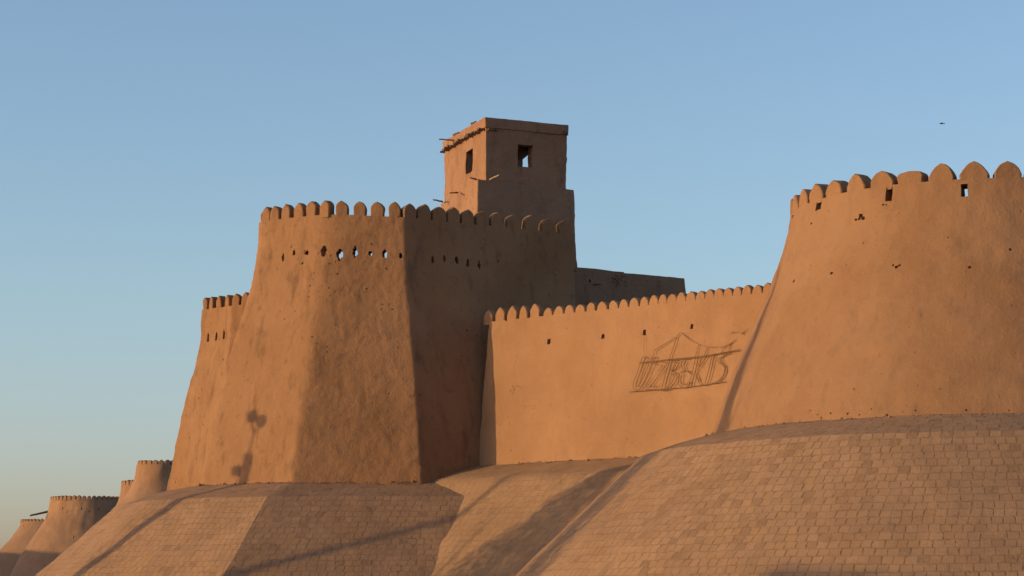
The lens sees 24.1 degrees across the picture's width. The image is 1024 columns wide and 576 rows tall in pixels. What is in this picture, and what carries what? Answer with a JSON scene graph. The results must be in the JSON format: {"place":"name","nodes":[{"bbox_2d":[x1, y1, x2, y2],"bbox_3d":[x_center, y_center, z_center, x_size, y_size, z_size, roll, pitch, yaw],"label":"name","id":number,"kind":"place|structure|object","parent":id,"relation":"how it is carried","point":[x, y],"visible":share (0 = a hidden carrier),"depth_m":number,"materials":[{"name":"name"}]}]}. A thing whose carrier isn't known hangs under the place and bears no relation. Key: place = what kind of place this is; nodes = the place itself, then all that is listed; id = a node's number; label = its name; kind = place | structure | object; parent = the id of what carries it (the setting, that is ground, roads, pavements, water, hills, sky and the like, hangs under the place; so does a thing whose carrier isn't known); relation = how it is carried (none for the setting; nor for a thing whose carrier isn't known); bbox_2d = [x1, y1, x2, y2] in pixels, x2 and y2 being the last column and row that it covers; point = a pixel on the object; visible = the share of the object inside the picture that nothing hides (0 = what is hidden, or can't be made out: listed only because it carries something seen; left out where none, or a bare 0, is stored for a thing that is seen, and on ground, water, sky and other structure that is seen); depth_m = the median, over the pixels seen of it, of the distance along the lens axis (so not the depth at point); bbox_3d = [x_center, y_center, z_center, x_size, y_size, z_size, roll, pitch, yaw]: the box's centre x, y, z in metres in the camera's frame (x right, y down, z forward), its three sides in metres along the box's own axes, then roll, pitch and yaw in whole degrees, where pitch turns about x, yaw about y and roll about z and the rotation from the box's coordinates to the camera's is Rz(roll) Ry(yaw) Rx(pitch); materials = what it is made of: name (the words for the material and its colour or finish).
{"place":"outdoors","nodes":[
{"label":"outdoors","id":0,"kind":"place"},
{"bbox_2d":[116,480,133,504],"bbox_3d":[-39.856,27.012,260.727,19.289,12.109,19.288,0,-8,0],"label":"round tower","id":1,"kind":"structure","parent":0,"point":[125,486],"depth_m":259.67,"materials":[{"name":"beige brick"}]},
{"bbox_2d":[0,0,1023,548],"label":"sky","id":2,"kind":"structure","parent":0,"point":[145,145],"materials":[{"name":"blue"}]},
{"label":"ground","id":3,"kind":"structure","parent":0,"visible":0},
{"bbox_2d":[0,519,44,575],"bbox_3d":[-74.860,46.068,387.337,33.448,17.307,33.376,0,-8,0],"label":"round tower","id":4,"kind":"structure","parent":3,"relation":"on","point":[12,549],"depth_m":382.25,"materials":[{"name":"beige brick"}]},
{"bbox_2d":[10,495,118,575],"bbox_3d":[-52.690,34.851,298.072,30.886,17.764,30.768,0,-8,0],"label":"round tower","id":5,"kind":"structure","parent":3,"relation":"on","point":[68,522],"depth_m":293.52,"materials":[{"name":"beige brick"}]},
{"bbox_2d":[113,460,172,508],"bbox_3d":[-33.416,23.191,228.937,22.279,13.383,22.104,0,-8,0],"label":"round tower","id":6,"kind":"structure","parent":3,"relation":"on","point":[151,477],"depth_m":227.22,"materials":[{"name":"beige brick"}]},
{"bbox_2d":[35,482,463,575],"bbox_3d":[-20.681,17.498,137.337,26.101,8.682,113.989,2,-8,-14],"label":"paved slope","id":7,"kind":"structure","parent":3,"relation":"on","point":[300,529],"depth_m":92.67,"materials":[{"name":"brick"}]},
{"bbox_2d":[167,292,248,490],"bbox_3d":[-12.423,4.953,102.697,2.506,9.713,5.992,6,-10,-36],"label":"flanking tower","id":8,"kind":"structure","parent":7,"relation":"on","point":[221,316],"depth_m":103.49,"materials":[{"name":"paint"}]},
{"bbox_2d":[200,200,574,484],"bbox_3d":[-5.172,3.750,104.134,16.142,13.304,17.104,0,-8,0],"label":"mud brick bastion","id":9,"kind":"object","parent":7,"relation":"on","point":[349,366],"visible":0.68,"depth_m":97.90,"materials":[{"name":"paint"}]},
{"bbox_2d":[433,117,576,271],"bbox_3d":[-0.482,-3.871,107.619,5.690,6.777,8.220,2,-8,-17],"label":"square watchtower","id":10,"kind":"structure","parent":9,"relation":"on","point":[487,173],"depth_m":105.26,"materials":[{"name":"paint"}]},
{"bbox_2d":[574,267,685,306],"bbox_3d":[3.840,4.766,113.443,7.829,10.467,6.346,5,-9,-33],"label":"palace block","id":11,"kind":"structure","parent":9,"relation":"attached to","point":[597,286],"depth_m":111.32,"materials":[{"name":"paint"}]},
{"bbox_2d":[431,457,640,575],"bbox_3d":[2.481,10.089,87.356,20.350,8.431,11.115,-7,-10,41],"label":"paved slope","id":12,"kind":"structure","parent":3,"relation":"on","point":[512,519],"depth_m":90.36,"materials":[{"name":"brick"}]},
{"bbox_2d":[479,282,770,464],"bbox_3d":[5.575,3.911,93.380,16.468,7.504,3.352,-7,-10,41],"label":"curtain wall","id":13,"kind":"structure","parent":12,"relation":"on","point":[559,385],"depth_m":93.45,"materials":[{"name":"paint"}]},
{"bbox_2d":[630,328,747,391],"bbox_3d":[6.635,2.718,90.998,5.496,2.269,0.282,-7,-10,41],"label":"wire sign","id":14,"kind":"object","parent":13,"relation":"attached to","point":[704,355],"visible":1,"depth_m":91.09,"materials":[{"name":"metal"}]},
{"bbox_2d":[516,413,1023,575],"bbox_3d":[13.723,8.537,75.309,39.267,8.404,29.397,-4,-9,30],"label":"paved slope","id":15,"kind":"structure","parent":3,"relation":"on","point":[925,495],"depth_m":68.44,"materials":[{"name":"brick"}]},
{"bbox_2d":[712,161,1023,433],"bbox_3d":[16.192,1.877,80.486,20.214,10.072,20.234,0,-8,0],"label":"round tower","id":16,"kind":"structure","parent":15,"relation":"on","point":[891,294],"depth_m":74.31,"materials":[{"name":"paint"}]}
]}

